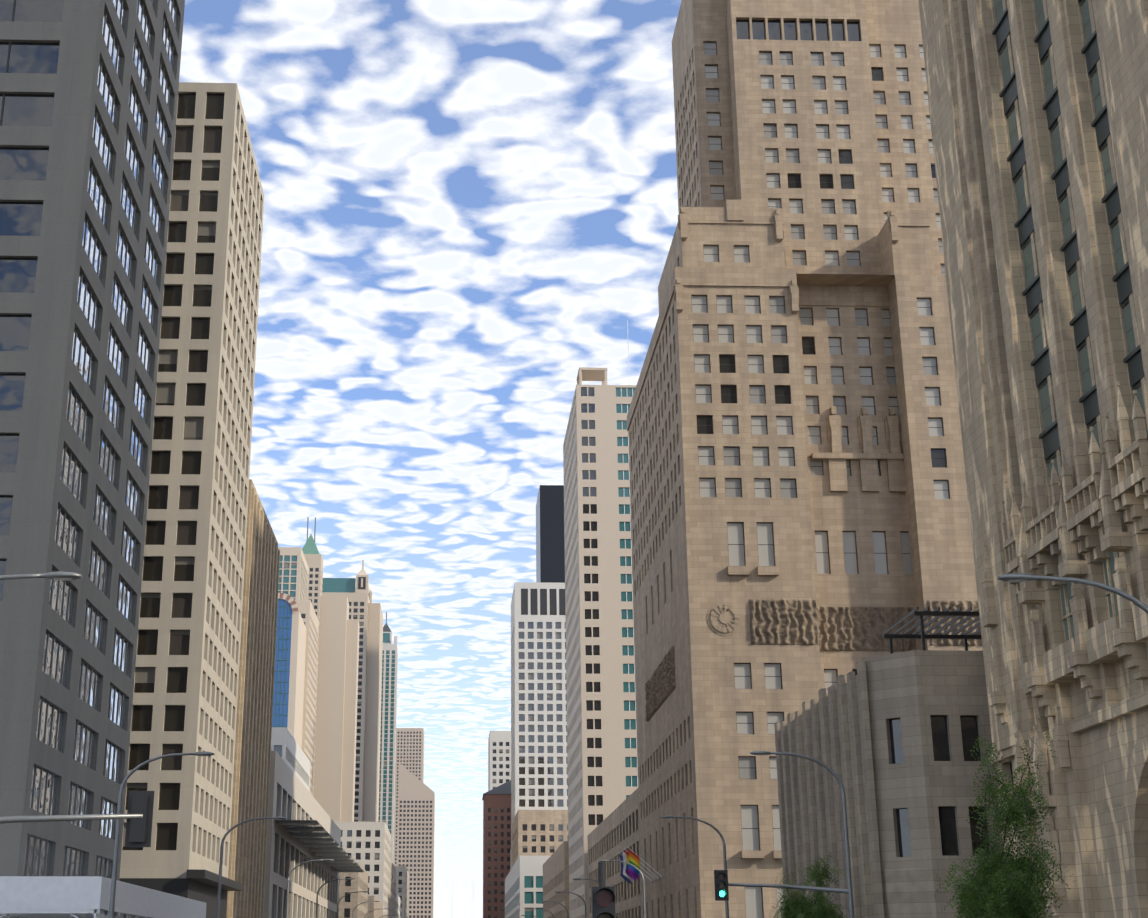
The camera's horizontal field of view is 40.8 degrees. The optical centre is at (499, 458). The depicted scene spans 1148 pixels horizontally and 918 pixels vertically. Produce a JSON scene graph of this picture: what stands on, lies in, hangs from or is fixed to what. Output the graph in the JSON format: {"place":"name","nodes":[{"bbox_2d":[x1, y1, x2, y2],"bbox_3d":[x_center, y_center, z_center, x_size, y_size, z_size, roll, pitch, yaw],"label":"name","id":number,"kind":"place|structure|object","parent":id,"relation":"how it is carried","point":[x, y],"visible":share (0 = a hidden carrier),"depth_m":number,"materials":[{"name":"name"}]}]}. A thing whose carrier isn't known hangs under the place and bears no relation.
{"place":"outdoors","nodes":[
{"label":"outdoors","id":0,"kind":"place"},
{"bbox_2d":[0,0,184,917],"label":"tower","id":1,"kind":"structure","parent":0,"point":[88,99],"depth_m":97.36,"materials":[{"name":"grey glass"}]},
{"bbox_2d":[119,82,263,917],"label":"tower","id":2,"kind":"structure","parent":0,"point":[185,691],"depth_m":150.60,"materials":[{"name":"beige concrete"}]},
{"bbox_2d":[226,479,279,917],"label":"block","id":3,"kind":"structure","parent":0,"point":[248,840],"depth_m":178.08,"materials":[{"name":"concrete"}]},
{"bbox_2d":[271,727,309,790],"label":"block","id":4,"kind":"structure","parent":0,"point":[285,746],"depth_m":342.95,"materials":[{"name":"white concrete"}]},
{"bbox_2d":[292,600,318,793],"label":"tower","id":5,"kind":"structure","parent":0,"point":[306,611],"depth_m":602.23,"materials":[{"name":"beige concrete"}]},
{"bbox_2d":[322,560,382,821],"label":"tower","id":6,"kind":"structure","parent":0,"point":[365,612],"depth_m":1009.52,"materials":[{"name":"grey concrete"}]},
{"bbox_2d":[393,728,423,865],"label":"tower","id":7,"kind":"structure","parent":0,"point":[410,749],"depth_m":1482.61,"materials":[{"name":"beige concrete"}]},
{"bbox_2d":[179,0,681,917],"label":"sky","id":8,"kind":"structure","parent":0,"point":[470,206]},
{"bbox_2d":[510,849,511,869],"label":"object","id":9,"kind":"object","parent":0,"point":[511,859],"visible":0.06,"depth_m":608.47,"materials":[{"name":"clear stone"}]},
{"bbox_2d":[536,485,564,582],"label":"tower","id":10,"kind":"structure","parent":0,"point":[550,556],"depth_m":936.13,"materials":[{"name":"black glass"}]},
{"bbox_2d":[543,841,569,917],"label":"block","id":11,"kind":"structure","parent":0,"point":[556,871],"depth_m":341.37,"materials":[{"name":"concrete"}]},
{"bbox_2d":[563,320,637,917],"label":"skyscraper","id":12,"kind":"structure","parent":0,"point":[602,764],"depth_m":289.56,"materials":[{"name":"beige concrete"}]},
{"label":"ground","id":13,"kind":"structure","parent":0,"visible":0},
{"bbox_2d":[109,751,214,917],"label":"lamp","id":14,"kind":"object","parent":13,"relation":"on","point":[114,868],"visible":1,"depth_m":66.23,"materials":[{"name":"grey metal"}]},
{"bbox_2d":[216,816,286,917],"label":"lamp","id":15,"kind":"object","parent":13,"relation":"on","point":[220,867],"visible":1,"depth_m":95.90,"materials":[{"name":"grey metal"}]},
{"bbox_2d":[272,593,305,748],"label":"building","id":16,"kind":"structure","parent":13,"relation":"on","point":[289,675],"depth_m":563.89,"materials":[{"name":"blue glass"}]},
{"bbox_2d":[278,547,308,599],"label":"teal tower","id":17,"kind":"structure","parent":13,"relation":"on","point":[293,573],"depth_m":717.53,"materials":[{"name":"concrete"}]},
{"bbox_2d":[285,859,333,917],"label":"lamp","id":18,"kind":"object","parent":13,"relation":"on","point":[287,894],"visible":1,"depth_m":135.01,"materials":[{"name":"grey metal"}]},
{"bbox_2d":[263,751,364,917],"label":"building","id":19,"kind":"structure","parent":13,"relation":"on","point":[307,829],"depth_m":228.62,"materials":[{"name":"grey concrete"}]},
{"bbox_2d":[302,517,359,821],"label":"skyscraper","id":20,"kind":"structure","parent":13,"relation":"on","point":[334,767],"depth_m":804.59,"materials":[{"name":"grey concrete"}]},
{"bbox_2d":[316,878,354,917],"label":"lamp","id":21,"kind":"object","parent":13,"relation":"on","point":[321,887],"visible":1,"depth_m":164.65,"materials":[{"name":"grey metal"}]},
{"bbox_2d":[338,862,367,917],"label":"building","id":22,"kind":"structure","parent":13,"relation":"on","point":[348,904],"depth_m":403.82,"materials":[{"name":"stone"}]},
{"bbox_2d":[337,891,368,917],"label":"lamp","id":23,"kind":"object","parent":13,"relation":"on","point":[345,895],"visible":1,"depth_m":194.26,"materials":[{"name":"grey metal"}]},
{"bbox_2d":[335,822,390,917],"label":"block","id":24,"kind":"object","parent":13,"relation":"on","point":[366,846],"visible":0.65,"depth_m":525.71,"materials":[{"name":"beige concrete"}]},
{"bbox_2d":[352,901,379,917],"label":"lamp","id":25,"kind":"object","parent":13,"relation":"on","point":[361,903],"visible":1,"depth_m":223.78,"materials":[{"name":"grey metal"}]},
{"bbox_2d":[367,896,381,917],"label":"building","id":26,"kind":"structure","parent":13,"relation":"on","point":[377,913],"depth_m":462.51,"materials":[{"name":"concrete"}]},
{"bbox_2d":[378,612,397,862],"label":"slender tower","id":27,"kind":"structure","parent":13,"relation":"on","point":[388,735],"depth_m":1141.68,"materials":[{"name":"beige concrete"}]},
{"bbox_2d":[389,861,395,917],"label":"building","id":28,"kind":"structure","parent":13,"relation":"on","point":[392,888],"depth_m":602.66,"materials":[{"name":"grey concrete"}]},
{"bbox_2d":[395,893,399,917],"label":"building","id":29,"kind":"structure","parent":13,"relation":"on","point":[397,910],"depth_m":658.27,"materials":[{"name":"white concrete"}]},
{"bbox_2d":[395,866,408,917],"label":"building","id":30,"kind":"structure","parent":13,"relation":"on","point":[402,872],"depth_m":761.48,"materials":[{"name":"grey concrete"}]},
{"bbox_2d":[396,763,434,917],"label":"skyscraper","id":31,"kind":"structure","parent":13,"relation":"on","point":[415,825],"depth_m":1215.10,"materials":[{"name":"beige concrete"}]},
{"bbox_2d":[482,780,510,917],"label":"building","id":32,"kind":"structure","parent":13,"relation":"on","point":[496,831],"depth_m":622.01,"materials":[{"name":"red brick"}]},
{"bbox_2d":[488,731,510,790],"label":"tower","id":33,"kind":"structure","parent":13,"relation":"on","point":[499,758],"depth_m":751.97,"materials":[{"name":"white concrete"}]},
{"bbox_2d":[505,856,549,917],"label":"block","id":34,"kind":"structure","parent":13,"relation":"on","point":[524,887],"depth_m":406.25,"materials":[{"name":"white concrete"}]},
{"bbox_2d":[511,582,567,848],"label":"tower","id":35,"kind":"structure","parent":13,"relation":"on","point":[539,774],"depth_m":591.91,"materials":[{"name":"white concrete"}]},
{"bbox_2d":[512,810,567,866],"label":"building","id":36,"kind":"structure","parent":13,"relation":"on","point":[539,832],"depth_m":548.45,"materials":[{"name":"stone"}]},
{"bbox_2d":[541,901,568,917],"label":"lamp","id":37,"kind":"object","parent":13,"relation":"on","point":[560,904],"visible":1,"depth_m":224.51,"materials":[{"name":"grey metal"}]},
{"bbox_2d":[555,891,585,917],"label":"lamp","id":38,"kind":"object","parent":13,"relation":"on","point":[574,894],"visible":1,"depth_m":195.09,"materials":[{"name":"grey metal"}]},
{"bbox_2d":[572,878,597,881],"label":"lamp","id":39,"kind":"object","parent":13,"relation":"on","point":[584,879],"visible":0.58,"depth_m":165.76,"materials":[{"name":"grey metal"}]},
{"bbox_2d":[587,788,641,917],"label":"building","id":40,"kind":"structure","parent":13,"relation":"on","point":[614,834],"depth_m":220.28,"materials":[{"name":"stone"}]},
{"bbox_2d":[598,860,645,917],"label":"lamp","id":41,"kind":"object","parent":13,"relation":"on","point":[644,913],"visible":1,"depth_m":135.95,"materials":[{"name":"grey metal"}]},
{"bbox_2d":[660,815,728,917],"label":"lamp","id":42,"kind":"object","parent":13,"relation":"on","point":[724,859],"visible":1,"depth_m":95.77,"materials":[{"name":"grey metal"}]},
{"bbox_2d":[714,751,853,917],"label":"lamp","id":43,"kind":"object","parent":13,"relation":"on","point":[721,884],"visible":1,"depth_m":65.29,"materials":[{"name":"metal"}]},
{"bbox_2d":[619,0,982,917],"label":"hotel","id":44,"kind":"object","parent":13,"relation":"on","point":[799,518],"visible":0.83,"depth_m":163.14,"materials":[{"name":"stone"}]},
{"bbox_2d":[768,852,848,917],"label":"tree","id":45,"kind":"object","parent":13,"relation":"on","point":[797,907],"visible":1,"depth_m":84.21,"materials":[{"name":"green plant"}]},
{"bbox_2d":[774,607,1002,917],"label":"building","id":46,"kind":"structure","parent":13,"relation":"on","point":[889,740],"depth_m":85.47,"materials":[{"name":"stone"}]},
{"bbox_2d":[934,731,1074,917],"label":"tree","id":47,"kind":"object","parent":13,"relation":"on","point":[1004,887],"visible":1,"depth_m":55.19,"materials":[{"name":"green plant"}]},
{"bbox_2d":[918,0,1147,917],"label":"high-rise building","id":48,"kind":"structure","parent":13,"relation":"on","point":[1038,110],"depth_m":70.34,"materials":[{"name":"stone"}]},
{"bbox_2d":[997,573,1147,613],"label":"lamp","id":49,"kind":"object","parent":13,"relation":"on","point":[1018,577],"visible":1,"depth_m":36.60,"materials":[{"name":"metal"}]},
{"label":"road","id":50,"kind":"structure","parent":0,"visible":0},
{"bbox_2d":[0,571,154,846],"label":"traffic light","id":51,"kind":"object","parent":50,"relation":"on","point":[138,816],"visible":1,"depth_m":34.79,"materials":[{"name":"metal"}]},
{"bbox_2d":[591,862,615,917],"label":"traffic light","id":52,"kind":"object","parent":50,"relation":"on","point":[603,899],"visible":1,"depth_m":23.22,"materials":[{"name":"metal"}]},
{"bbox_3d":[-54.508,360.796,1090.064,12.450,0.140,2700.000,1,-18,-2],"label":"pavement","id":53,"kind":"structure","parent":0,"visible":0},
{"bbox_2d":[0,876,206,917],"bbox_3d":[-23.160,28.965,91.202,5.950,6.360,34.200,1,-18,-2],"label":"truck","id":54,"kind":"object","parent":53,"relation":"on","point":[54,896],"depth_m":75.94,"materials":[{"name":"white metal"}]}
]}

